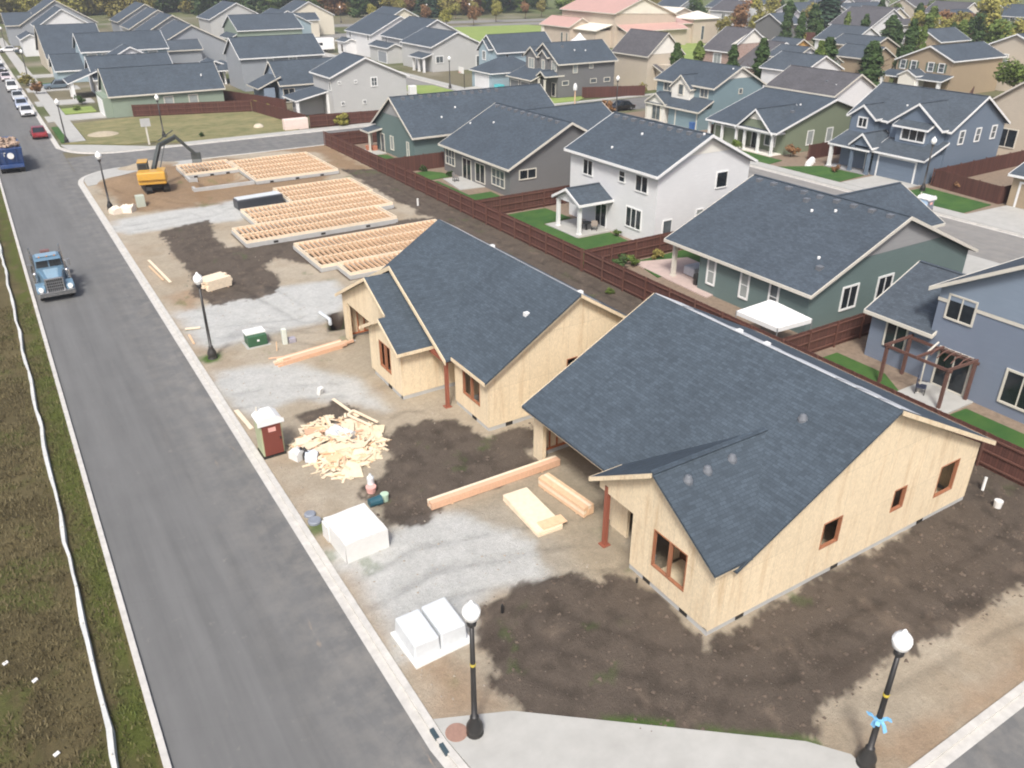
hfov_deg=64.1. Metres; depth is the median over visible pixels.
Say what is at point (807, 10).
broadleaf tree
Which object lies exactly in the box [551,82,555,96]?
door
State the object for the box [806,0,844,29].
fir tree
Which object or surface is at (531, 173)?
window
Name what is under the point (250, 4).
broadleaf tree
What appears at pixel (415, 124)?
house
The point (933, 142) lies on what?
street lamp
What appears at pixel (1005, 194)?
board fence
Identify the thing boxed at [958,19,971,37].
columnar tree
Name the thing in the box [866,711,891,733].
tied ribbon
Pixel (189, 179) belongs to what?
garage stem wall
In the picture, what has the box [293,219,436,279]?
foundation floor
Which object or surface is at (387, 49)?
house
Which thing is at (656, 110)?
window
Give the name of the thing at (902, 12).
house
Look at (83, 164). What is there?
cross road
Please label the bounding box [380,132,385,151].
door
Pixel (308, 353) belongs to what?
timber stack
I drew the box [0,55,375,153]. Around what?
kerb
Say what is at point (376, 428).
scrap board
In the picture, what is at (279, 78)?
house
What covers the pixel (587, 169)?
window
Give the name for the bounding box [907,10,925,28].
broadleaf tree
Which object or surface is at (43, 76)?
driveway
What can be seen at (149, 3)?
broadleaf tree
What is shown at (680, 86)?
window
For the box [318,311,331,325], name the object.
pipe
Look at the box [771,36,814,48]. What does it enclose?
house
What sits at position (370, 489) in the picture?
pink tub
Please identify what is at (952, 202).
lawn
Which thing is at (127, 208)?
white sheet
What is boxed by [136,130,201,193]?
excavator
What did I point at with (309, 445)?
scrap board
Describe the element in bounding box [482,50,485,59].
window
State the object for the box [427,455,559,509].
timber stack
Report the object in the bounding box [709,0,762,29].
house
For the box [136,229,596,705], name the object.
loose stones
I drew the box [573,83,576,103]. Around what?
sign post
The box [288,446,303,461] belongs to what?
rubbish bag
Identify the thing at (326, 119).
board fence
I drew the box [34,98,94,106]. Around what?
driveway
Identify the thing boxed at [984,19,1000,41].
columnar tree
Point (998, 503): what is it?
bucket
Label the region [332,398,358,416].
loose board
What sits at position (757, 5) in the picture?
broadleaf tree
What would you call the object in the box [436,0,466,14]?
broadleaf tree
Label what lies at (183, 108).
board fence
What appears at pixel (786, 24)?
columnar tree
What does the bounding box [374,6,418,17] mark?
house
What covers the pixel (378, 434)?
scrap board
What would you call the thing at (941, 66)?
window
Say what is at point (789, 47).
house
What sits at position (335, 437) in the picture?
scrap board
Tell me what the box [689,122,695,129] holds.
blue bin
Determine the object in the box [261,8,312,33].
house
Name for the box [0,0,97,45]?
house
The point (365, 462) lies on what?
scrap board
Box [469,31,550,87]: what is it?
house
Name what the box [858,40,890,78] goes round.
columnar tree
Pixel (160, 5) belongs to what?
broadleaf tree
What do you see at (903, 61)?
window
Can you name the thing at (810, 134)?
window
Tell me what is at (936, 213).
kerb
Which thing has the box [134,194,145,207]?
utility box
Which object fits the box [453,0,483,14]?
broadleaf tree
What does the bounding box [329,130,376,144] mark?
board fence
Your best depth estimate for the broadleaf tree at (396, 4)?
308.78 m
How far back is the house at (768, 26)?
232.05 m
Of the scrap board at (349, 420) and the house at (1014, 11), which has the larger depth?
the house at (1014, 11)
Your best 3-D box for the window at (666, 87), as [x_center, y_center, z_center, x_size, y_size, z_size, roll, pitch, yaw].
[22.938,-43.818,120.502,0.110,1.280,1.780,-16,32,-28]
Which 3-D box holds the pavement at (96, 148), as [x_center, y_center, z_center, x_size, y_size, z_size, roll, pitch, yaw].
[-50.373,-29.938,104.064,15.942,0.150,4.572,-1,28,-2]
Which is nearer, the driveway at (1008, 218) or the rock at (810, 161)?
the driveway at (1008, 218)
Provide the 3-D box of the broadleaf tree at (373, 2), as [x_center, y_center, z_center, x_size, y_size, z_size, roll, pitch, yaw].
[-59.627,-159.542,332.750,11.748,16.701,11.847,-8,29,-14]
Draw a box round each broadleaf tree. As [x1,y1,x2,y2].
[0,0,11,21]
[5,0,23,11]
[18,0,41,11]
[56,0,86,14]
[73,0,96,14]
[85,0,100,14]
[87,0,104,14]
[96,0,126,16]
[116,0,135,13]
[126,0,156,7]
[153,0,166,11]
[153,0,179,11]
[165,0,184,12]
[178,0,193,13]
[187,0,218,14]
[190,0,209,14]
[233,0,258,11]
[238,0,255,10]
[257,1,264,10]
[260,0,271,11]
[265,0,285,7]
[271,0,292,8]
[291,0,322,7]
[317,0,346,15]
[337,0,353,14]
[347,0,367,17]
[364,0,377,13]
[366,3,376,14]
[378,0,396,6]
[391,1,402,7]
[395,0,405,7]
[403,0,412,9]
[406,0,416,9]
[420,4,430,17]
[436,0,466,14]
[438,8,452,23]
[449,1,460,18]
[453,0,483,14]
[467,0,478,7]
[467,5,481,25]
[478,0,486,10]
[486,0,508,12]
[491,0,502,8]
[491,3,502,15]
[513,0,530,12]
[520,0,529,18]
[528,0,547,7]
[536,0,546,16]
[554,0,572,11]
[686,0,708,13]
[715,14,735,30]
[730,0,752,26]
[748,0,766,27]
[764,0,780,13]
[800,1,821,18]
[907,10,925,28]
[927,0,945,6]
[934,17,957,27]
[938,9,955,24]
[950,10,975,24]
[967,11,987,41]
[974,0,1011,41]
[984,18,1016,43]
[993,57,1023,86]
[997,22,1016,36]
[1002,0,1021,6]
[1011,17,1023,33]
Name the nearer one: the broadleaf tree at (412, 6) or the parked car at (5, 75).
the parked car at (5, 75)
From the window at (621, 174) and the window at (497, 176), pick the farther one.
the window at (497, 176)
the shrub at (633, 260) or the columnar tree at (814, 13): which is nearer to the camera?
the shrub at (633, 260)
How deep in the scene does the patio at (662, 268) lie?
63.61 m
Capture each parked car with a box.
[0,46,18,52]
[0,63,5,70]
[0,72,11,80]
[10,90,23,101]
[14,97,27,109]
[18,104,34,116]
[30,125,47,138]
[612,99,635,109]
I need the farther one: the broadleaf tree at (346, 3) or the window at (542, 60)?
the broadleaf tree at (346, 3)
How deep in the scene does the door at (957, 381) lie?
45.85 m
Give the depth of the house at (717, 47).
163.67 m
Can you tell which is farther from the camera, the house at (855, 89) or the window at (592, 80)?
the window at (592, 80)
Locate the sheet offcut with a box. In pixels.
[337,461,363,477]
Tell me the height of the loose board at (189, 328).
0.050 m
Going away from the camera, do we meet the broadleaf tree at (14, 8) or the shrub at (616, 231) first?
the shrub at (616, 231)
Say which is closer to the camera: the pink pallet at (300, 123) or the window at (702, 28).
the pink pallet at (300, 123)
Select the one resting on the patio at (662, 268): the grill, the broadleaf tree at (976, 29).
the grill
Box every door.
[97,96,105,115]
[261,423,283,456]
[378,50,386,63]
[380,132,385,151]
[462,157,471,180]
[475,73,488,87]
[510,78,518,85]
[520,81,529,84]
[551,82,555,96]
[594,204,606,227]
[662,219,672,233]
[674,109,697,129]
[714,124,734,143]
[750,132,756,147]
[863,152,873,170]
[874,154,917,183]
[927,200,934,209]
[930,345,972,396]
[1013,181,1023,208]
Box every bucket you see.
[367,494,383,507]
[380,491,388,501]
[993,498,1003,508]
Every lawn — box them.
[51,127,63,142]
[61,106,96,114]
[64,111,299,144]
[378,155,393,158]
[407,85,452,93]
[416,171,451,179]
[435,181,499,199]
[453,25,540,41]
[507,208,627,266]
[551,97,583,102]
[639,250,699,277]
[680,43,704,59]
[741,150,781,163]
[779,166,863,181]
[823,353,898,390]
[910,187,990,212]
[950,409,1023,447]
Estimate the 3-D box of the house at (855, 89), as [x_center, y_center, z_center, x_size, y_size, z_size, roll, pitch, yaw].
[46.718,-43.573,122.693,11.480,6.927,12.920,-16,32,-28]
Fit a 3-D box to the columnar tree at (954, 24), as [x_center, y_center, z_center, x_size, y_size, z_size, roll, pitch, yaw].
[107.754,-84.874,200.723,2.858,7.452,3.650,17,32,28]
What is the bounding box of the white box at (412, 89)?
[408,85,416,94]
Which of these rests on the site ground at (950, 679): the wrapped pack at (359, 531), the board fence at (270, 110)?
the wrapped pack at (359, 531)
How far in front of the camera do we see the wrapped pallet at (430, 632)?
29.06 m
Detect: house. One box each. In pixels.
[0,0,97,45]
[16,6,87,56]
[34,23,98,73]
[48,30,168,82]
[63,43,172,98]
[95,61,225,117]
[109,2,151,30]
[120,7,161,30]
[133,12,197,30]
[158,20,226,62]
[196,0,258,39]
[199,57,227,83]
[219,12,303,40]
[223,33,324,91]
[246,57,332,102]
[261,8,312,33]
[280,0,334,36]
[282,52,409,114]
[335,12,404,57]
[335,219,626,430]
[360,83,554,156]
[367,16,468,63]
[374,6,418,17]
[399,27,479,72]
[438,101,611,194]
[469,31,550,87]
[506,39,617,97]
[521,293,995,635]
[551,111,757,239]
[611,28,685,89]
[644,58,766,130]
[658,0,693,7]
[664,174,977,332]
[703,26,787,72]
[705,0,744,13]
[705,87,854,156]
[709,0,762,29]
[745,0,768,12]
[754,12,797,39]
[759,50,844,87]
[765,65,876,105]
[767,44,843,64]
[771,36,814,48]
[775,1,815,29]
[813,24,880,48]
[815,0,853,2]
[824,82,1010,184]
[828,6,910,45]
[834,1,879,15]
[834,33,899,68]
[837,43,896,81]
[853,0,889,6]
[861,5,909,18]
[863,257,1023,423]
[879,41,1006,93]
[889,0,932,18]
[903,27,971,45]
[924,0,980,13]
[938,9,976,23]
[989,33,1023,90]
[992,82,1023,154]
[999,4,1023,23]
[1006,162,1023,208]
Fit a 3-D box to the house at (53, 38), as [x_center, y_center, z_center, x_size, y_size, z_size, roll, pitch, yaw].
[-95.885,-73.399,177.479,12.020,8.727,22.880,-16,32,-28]
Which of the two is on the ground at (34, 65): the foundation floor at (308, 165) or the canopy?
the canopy
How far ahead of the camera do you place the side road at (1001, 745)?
25.53 m
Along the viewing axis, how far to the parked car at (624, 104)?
129.25 m
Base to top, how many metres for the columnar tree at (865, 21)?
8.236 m
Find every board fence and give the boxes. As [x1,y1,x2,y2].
[131,100,251,116]
[223,90,286,109]
[251,99,305,119]
[309,110,378,127]
[323,131,581,270]
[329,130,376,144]
[385,151,444,170]
[477,185,569,213]
[581,248,1023,486]
[582,85,644,97]
[586,231,682,261]
[782,313,871,352]
[803,32,815,40]
[807,142,840,158]
[930,150,1023,184]
[932,169,1003,203]
[998,185,1011,203]
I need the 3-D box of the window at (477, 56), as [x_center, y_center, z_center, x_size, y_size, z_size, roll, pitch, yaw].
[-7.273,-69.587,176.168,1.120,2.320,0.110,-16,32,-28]
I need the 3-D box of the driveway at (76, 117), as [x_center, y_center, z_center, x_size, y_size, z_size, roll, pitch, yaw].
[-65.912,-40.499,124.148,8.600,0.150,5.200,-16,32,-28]
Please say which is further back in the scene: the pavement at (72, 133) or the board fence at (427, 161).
the pavement at (72, 133)
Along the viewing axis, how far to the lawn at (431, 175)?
91.29 m
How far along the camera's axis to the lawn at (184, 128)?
116.58 m
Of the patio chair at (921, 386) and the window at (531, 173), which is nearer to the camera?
the patio chair at (921, 386)
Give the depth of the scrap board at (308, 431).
42.08 m
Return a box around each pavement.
[0,38,85,142]
[61,144,181,151]
[84,160,191,185]
[184,123,371,143]
[324,52,461,87]
[433,711,858,767]
[554,93,653,105]
[750,161,963,216]
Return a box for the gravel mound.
[87,131,118,136]
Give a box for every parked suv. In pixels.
[5,79,18,91]
[42,79,68,89]
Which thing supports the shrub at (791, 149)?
on the yard at (1000, 178)
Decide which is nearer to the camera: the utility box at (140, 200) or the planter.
the utility box at (140, 200)
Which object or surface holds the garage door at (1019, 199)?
in the house at (1016, 197)
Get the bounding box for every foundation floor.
[176,152,338,183]
[231,177,397,247]
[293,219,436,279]
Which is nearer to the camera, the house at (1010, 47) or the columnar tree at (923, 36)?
the house at (1010, 47)
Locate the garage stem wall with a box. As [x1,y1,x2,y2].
[184,175,254,191]
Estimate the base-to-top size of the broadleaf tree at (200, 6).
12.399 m
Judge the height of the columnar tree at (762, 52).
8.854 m
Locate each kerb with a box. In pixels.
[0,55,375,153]
[0,179,171,767]
[78,144,1023,767]
[324,55,451,87]
[749,164,1023,237]
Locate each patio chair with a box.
[452,172,458,181]
[591,220,597,230]
[914,375,927,395]
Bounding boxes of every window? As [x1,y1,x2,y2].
[163,96,173,102]
[188,94,198,101]
[283,88,294,102]
[370,77,377,86]
[390,135,393,150]
[406,141,409,155]
[435,56,443,63]
[445,148,454,166]
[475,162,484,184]
[476,55,478,65]
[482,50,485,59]
[491,167,504,188]
[519,168,536,180]
[528,57,533,67]
[541,59,544,68]
[551,61,556,71]
[562,80,568,85]
[573,64,577,72]
[582,158,593,176]
[590,78,596,82]
[604,77,609,81]
[618,169,625,183]
[624,205,641,231]
[634,173,648,194]
[651,105,660,120]
[663,82,671,91]
[677,83,683,95]
[695,208,703,215]
[699,88,708,98]
[700,26,704,39]
[705,259,716,286]
[712,52,721,62]
[715,170,728,188]
[737,272,750,300]
[763,135,775,146]
[767,284,779,301]
[805,130,814,145]
[825,127,833,141]
[838,283,859,311]
[857,116,868,128]
[873,273,894,300]
[882,322,908,350]
[899,59,906,68]
[900,128,926,143]
[910,60,916,68]
[926,62,934,71]
[937,63,944,72]
[943,293,978,327]
[957,130,965,144]
[973,127,982,141]
[989,124,997,138]
[997,368,1023,412]
[999,128,1018,148]
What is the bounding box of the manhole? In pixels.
[445,723,466,741]
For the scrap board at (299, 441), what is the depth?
41.30 m
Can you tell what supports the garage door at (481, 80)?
in the house at (501, 56)
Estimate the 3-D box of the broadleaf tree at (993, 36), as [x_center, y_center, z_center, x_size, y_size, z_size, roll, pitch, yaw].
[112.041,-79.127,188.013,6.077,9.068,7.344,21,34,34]
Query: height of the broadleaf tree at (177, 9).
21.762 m
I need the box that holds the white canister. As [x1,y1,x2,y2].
[367,473,373,484]
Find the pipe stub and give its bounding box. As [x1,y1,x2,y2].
[981,477,987,490]
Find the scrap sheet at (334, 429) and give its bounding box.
[325,424,355,442]
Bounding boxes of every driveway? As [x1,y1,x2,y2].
[17,74,53,77]
[26,85,80,92]
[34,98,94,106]
[44,112,106,122]
[450,86,480,90]
[841,175,919,188]
[954,205,1023,234]
[962,254,999,273]
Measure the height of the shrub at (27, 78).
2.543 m
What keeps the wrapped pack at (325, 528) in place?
on the site ground at (950, 679)
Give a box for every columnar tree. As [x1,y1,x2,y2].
[669,42,683,64]
[692,41,705,60]
[726,44,740,65]
[747,37,770,78]
[778,7,793,36]
[783,0,797,13]
[791,11,807,38]
[806,4,821,31]
[811,19,824,45]
[814,40,826,54]
[824,37,839,64]
[844,11,851,24]
[856,44,885,85]
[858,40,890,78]
[860,14,870,25]
[878,0,886,6]
[879,14,901,40]
[892,24,904,65]
[892,45,910,68]
[900,18,921,51]
[912,2,924,17]
[917,25,930,49]
[919,6,940,29]
[950,22,957,28]
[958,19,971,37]
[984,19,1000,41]
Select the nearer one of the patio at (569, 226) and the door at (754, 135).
the patio at (569, 226)
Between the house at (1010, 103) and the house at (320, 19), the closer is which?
the house at (1010, 103)
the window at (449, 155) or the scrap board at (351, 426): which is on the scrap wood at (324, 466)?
the scrap board at (351, 426)
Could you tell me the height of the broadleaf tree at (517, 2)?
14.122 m
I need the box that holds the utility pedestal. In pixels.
[280,328,295,344]
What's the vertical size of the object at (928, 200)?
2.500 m
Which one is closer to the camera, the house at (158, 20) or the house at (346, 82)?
the house at (346, 82)
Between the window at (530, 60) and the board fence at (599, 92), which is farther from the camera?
the window at (530, 60)
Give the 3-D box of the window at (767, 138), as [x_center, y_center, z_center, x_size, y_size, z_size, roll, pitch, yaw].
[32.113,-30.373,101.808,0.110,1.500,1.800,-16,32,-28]
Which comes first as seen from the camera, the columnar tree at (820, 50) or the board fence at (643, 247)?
the board fence at (643, 247)
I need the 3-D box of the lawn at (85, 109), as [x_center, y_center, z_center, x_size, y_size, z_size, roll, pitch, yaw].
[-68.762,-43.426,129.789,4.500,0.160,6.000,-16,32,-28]
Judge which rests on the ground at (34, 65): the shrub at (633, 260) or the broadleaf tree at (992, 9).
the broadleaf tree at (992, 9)
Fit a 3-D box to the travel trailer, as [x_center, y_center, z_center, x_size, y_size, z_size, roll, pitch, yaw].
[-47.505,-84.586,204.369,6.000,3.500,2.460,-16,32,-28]
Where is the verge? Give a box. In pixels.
[0,188,163,767]
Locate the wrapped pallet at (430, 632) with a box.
[390,597,469,669]
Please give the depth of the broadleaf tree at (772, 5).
296.32 m
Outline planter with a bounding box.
[365,145,377,150]
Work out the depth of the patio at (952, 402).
45.54 m
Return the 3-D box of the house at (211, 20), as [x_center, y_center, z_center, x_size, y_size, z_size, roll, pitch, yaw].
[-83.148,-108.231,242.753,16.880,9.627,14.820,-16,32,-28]
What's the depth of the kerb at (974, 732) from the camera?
30.52 m
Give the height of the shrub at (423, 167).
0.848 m
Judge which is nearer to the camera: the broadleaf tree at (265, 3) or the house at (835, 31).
the house at (835, 31)
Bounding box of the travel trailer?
[316,37,334,52]
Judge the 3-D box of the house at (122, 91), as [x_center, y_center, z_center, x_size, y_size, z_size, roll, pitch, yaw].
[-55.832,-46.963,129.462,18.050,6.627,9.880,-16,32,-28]
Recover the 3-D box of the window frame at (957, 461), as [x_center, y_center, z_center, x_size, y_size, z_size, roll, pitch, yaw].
[18.702,4.034,35.300,1.360,1.610,0.145,-16,32,-28]
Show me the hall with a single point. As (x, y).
(610, 23)
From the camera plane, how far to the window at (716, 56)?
164.35 m
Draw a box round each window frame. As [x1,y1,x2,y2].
[378,339,391,374]
[462,370,479,406]
[651,529,687,591]
[819,515,843,549]
[889,485,907,512]
[933,458,960,497]
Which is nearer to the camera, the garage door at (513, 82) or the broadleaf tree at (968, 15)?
the garage door at (513, 82)
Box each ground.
[0,0,1023,171]
[84,145,1023,767]
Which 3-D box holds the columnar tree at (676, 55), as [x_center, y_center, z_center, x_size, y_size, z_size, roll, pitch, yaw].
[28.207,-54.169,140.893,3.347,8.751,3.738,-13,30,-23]
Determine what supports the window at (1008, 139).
in the house at (1010, 103)
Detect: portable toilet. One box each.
[251,406,286,459]
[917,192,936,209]
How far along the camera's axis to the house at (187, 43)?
180.80 m
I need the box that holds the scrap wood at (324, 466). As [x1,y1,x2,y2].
[288,413,391,482]
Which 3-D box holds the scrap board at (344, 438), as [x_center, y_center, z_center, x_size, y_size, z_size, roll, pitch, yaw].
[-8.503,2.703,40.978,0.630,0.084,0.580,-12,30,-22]
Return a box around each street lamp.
[54,99,68,142]
[95,151,112,209]
[154,94,165,136]
[193,272,217,359]
[448,56,450,88]
[462,600,483,739]
[614,76,619,111]
[856,629,912,767]
[919,137,936,190]
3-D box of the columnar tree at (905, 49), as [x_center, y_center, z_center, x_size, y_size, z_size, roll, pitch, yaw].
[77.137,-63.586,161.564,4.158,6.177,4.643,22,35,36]
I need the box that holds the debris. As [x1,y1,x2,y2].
[0,136,19,147]
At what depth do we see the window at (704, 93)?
114.81 m
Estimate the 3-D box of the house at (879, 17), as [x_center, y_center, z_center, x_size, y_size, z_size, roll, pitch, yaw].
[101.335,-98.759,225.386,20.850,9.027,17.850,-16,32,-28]
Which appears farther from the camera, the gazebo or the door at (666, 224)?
the door at (666, 224)
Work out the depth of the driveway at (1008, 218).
76.31 m
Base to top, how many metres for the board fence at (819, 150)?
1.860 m
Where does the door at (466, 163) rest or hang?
in the house at (502, 148)
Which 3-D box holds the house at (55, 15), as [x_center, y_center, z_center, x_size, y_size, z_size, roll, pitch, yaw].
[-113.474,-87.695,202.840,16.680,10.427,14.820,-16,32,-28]
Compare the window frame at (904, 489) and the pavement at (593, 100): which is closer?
the window frame at (904, 489)
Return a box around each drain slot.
[429,727,438,740]
[439,742,448,756]
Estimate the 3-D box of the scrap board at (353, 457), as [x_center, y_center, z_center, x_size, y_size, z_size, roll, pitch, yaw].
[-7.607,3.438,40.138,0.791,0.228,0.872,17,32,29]
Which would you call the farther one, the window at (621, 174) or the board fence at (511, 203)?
the board fence at (511, 203)
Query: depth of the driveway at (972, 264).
65.04 m
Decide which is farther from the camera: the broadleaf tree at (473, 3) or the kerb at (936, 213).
the broadleaf tree at (473, 3)
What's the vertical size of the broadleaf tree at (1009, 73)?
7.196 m
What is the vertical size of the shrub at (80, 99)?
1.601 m
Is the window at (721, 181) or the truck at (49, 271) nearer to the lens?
the truck at (49, 271)
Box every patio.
[364,149,386,154]
[443,176,484,189]
[546,218,609,237]
[636,257,712,297]
[898,381,972,413]
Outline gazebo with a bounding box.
[735,300,812,335]
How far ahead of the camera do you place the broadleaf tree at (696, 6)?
256.39 m
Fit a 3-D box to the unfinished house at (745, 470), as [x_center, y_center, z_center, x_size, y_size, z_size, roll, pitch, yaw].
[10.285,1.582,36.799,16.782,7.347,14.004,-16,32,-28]
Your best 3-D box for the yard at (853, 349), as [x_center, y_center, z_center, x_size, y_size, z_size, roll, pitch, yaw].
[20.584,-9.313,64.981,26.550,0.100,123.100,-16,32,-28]
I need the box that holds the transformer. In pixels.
[242,326,270,349]
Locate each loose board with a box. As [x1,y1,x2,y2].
[147,260,171,282]
[185,327,199,329]
[234,409,253,429]
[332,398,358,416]
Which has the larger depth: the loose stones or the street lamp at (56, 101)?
the street lamp at (56, 101)
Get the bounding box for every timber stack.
[201,272,232,291]
[273,339,353,366]
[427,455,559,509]
[538,473,593,517]
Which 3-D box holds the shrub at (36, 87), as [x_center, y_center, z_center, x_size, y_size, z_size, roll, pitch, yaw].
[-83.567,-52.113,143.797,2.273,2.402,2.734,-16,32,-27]
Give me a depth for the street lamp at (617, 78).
125.78 m
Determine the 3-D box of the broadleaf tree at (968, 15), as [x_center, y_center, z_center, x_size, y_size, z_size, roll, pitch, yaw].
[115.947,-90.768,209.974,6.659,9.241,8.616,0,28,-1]
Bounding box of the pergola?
[877,334,979,408]
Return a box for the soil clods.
[166,196,1023,731]
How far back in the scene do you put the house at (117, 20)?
238.67 m
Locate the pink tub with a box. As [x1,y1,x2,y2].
[365,484,375,493]
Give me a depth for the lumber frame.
42.97 m
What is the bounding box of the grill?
[693,273,698,285]
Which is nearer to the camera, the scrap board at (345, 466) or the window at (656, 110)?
the scrap board at (345, 466)
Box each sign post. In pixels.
[139,118,150,144]
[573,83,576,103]
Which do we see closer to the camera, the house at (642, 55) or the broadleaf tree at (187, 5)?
the house at (642, 55)
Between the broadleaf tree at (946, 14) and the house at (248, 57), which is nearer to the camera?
the house at (248, 57)
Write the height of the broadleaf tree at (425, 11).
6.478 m
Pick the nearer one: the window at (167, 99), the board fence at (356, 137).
the board fence at (356, 137)
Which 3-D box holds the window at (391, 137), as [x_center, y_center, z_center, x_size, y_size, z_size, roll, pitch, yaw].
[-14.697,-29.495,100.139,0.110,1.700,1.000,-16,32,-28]
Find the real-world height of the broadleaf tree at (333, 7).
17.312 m
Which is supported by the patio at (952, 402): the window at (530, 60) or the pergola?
the pergola
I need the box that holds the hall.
[539,0,720,47]
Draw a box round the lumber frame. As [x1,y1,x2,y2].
[347,409,377,426]
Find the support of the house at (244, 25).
on the ground at (34, 65)
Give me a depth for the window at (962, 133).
87.78 m
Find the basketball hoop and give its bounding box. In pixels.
[459,67,464,88]
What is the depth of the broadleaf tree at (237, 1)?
341.79 m
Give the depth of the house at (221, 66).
155.10 m
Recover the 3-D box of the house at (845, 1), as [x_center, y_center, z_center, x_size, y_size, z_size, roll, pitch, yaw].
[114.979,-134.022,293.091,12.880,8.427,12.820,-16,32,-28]
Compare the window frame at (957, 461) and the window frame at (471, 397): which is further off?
the window frame at (471, 397)
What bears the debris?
in the dump truck at (11, 157)
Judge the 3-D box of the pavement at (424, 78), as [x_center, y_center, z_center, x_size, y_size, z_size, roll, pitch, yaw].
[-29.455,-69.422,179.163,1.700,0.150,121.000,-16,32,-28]
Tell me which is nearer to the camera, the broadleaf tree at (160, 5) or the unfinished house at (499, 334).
the unfinished house at (499, 334)
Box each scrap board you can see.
[295,437,307,444]
[300,437,325,449]
[304,428,322,434]
[304,432,321,440]
[313,446,327,452]
[320,442,329,449]
[323,453,338,462]
[327,444,335,451]
[328,433,347,442]
[329,451,342,461]
[331,441,351,450]
[336,435,349,441]
[337,449,350,455]
[340,459,358,469]
[341,422,353,430]
[344,418,359,427]
[345,453,359,460]
[346,447,364,456]
[349,440,363,448]
[357,426,371,434]
[357,440,367,447]
[360,460,369,466]
[366,451,376,460]
[368,431,382,436]
[369,425,384,432]
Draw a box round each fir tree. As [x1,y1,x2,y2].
[412,0,440,17]
[485,0,515,10]
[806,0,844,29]
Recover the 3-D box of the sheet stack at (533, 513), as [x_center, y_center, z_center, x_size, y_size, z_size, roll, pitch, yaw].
[0.934,5.638,36.127,1.542,0.392,3.214,-16,32,-28]
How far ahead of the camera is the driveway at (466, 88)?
150.09 m
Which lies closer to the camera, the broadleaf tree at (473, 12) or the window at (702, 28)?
the window at (702, 28)
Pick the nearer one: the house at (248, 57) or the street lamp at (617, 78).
the street lamp at (617, 78)
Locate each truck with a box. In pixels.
[0,136,25,172]
[26,244,75,300]
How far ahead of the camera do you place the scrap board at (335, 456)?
39.73 m
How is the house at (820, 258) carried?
on the yard at (853, 349)
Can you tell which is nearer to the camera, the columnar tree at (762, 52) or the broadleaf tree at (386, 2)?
the columnar tree at (762, 52)
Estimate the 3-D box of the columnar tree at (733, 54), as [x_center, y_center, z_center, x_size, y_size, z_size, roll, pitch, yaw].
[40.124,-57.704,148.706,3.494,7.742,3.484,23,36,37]
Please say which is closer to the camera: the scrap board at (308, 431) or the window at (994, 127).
the scrap board at (308, 431)
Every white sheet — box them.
[108,205,122,214]
[120,204,136,212]
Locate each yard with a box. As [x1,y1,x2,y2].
[355,142,1023,433]
[625,111,1017,213]
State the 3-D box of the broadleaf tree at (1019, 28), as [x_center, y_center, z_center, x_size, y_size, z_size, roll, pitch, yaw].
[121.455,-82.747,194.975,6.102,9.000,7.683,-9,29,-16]
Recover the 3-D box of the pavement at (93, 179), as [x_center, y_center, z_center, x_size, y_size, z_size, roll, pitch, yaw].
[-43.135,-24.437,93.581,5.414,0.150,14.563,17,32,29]
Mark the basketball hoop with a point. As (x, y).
(461, 69)
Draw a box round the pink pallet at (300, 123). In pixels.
[282,117,308,129]
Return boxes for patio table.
[582,221,590,229]
[684,262,699,276]
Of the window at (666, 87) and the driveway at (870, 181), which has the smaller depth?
the driveway at (870, 181)
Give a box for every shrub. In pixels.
[16,72,34,84]
[29,80,41,93]
[73,95,85,104]
[73,105,80,109]
[333,113,349,125]
[419,165,426,170]
[602,99,615,111]
[605,287,615,293]
[612,229,621,234]
[612,253,628,266]
[626,254,640,265]
[651,248,664,258]
[731,139,742,147]
[785,143,800,156]
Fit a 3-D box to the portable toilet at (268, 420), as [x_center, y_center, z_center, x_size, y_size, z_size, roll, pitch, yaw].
[-11.943,2.308,40.195,1.300,2.500,1.220,-16,32,-28]
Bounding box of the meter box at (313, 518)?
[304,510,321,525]
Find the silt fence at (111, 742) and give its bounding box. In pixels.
[0,244,118,767]
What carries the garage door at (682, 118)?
in the house at (698, 92)
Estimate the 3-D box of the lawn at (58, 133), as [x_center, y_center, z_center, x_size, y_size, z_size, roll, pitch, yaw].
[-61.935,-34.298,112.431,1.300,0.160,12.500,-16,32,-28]
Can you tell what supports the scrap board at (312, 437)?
on the scrap wood at (324, 466)
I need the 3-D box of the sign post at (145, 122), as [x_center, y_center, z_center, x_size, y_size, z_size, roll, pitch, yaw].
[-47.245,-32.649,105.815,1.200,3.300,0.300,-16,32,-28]
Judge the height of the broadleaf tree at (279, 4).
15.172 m
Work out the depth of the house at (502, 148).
86.01 m
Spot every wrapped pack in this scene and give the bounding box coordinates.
[233,191,283,209]
[322,520,329,542]
[323,503,389,563]
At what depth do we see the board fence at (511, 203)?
78.69 m
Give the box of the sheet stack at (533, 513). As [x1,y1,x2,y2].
[503,487,566,537]
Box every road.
[0,69,443,767]
[67,96,649,172]
[316,22,540,91]
[334,18,546,26]
[748,167,1023,263]
[946,707,1023,767]
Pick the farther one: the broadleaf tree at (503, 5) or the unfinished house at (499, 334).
the broadleaf tree at (503, 5)
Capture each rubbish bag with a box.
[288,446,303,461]
[299,447,307,460]
[304,450,319,462]
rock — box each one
[254,123,263,127]
[804,157,814,165]
[831,165,840,171]
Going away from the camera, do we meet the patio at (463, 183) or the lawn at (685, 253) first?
the lawn at (685, 253)

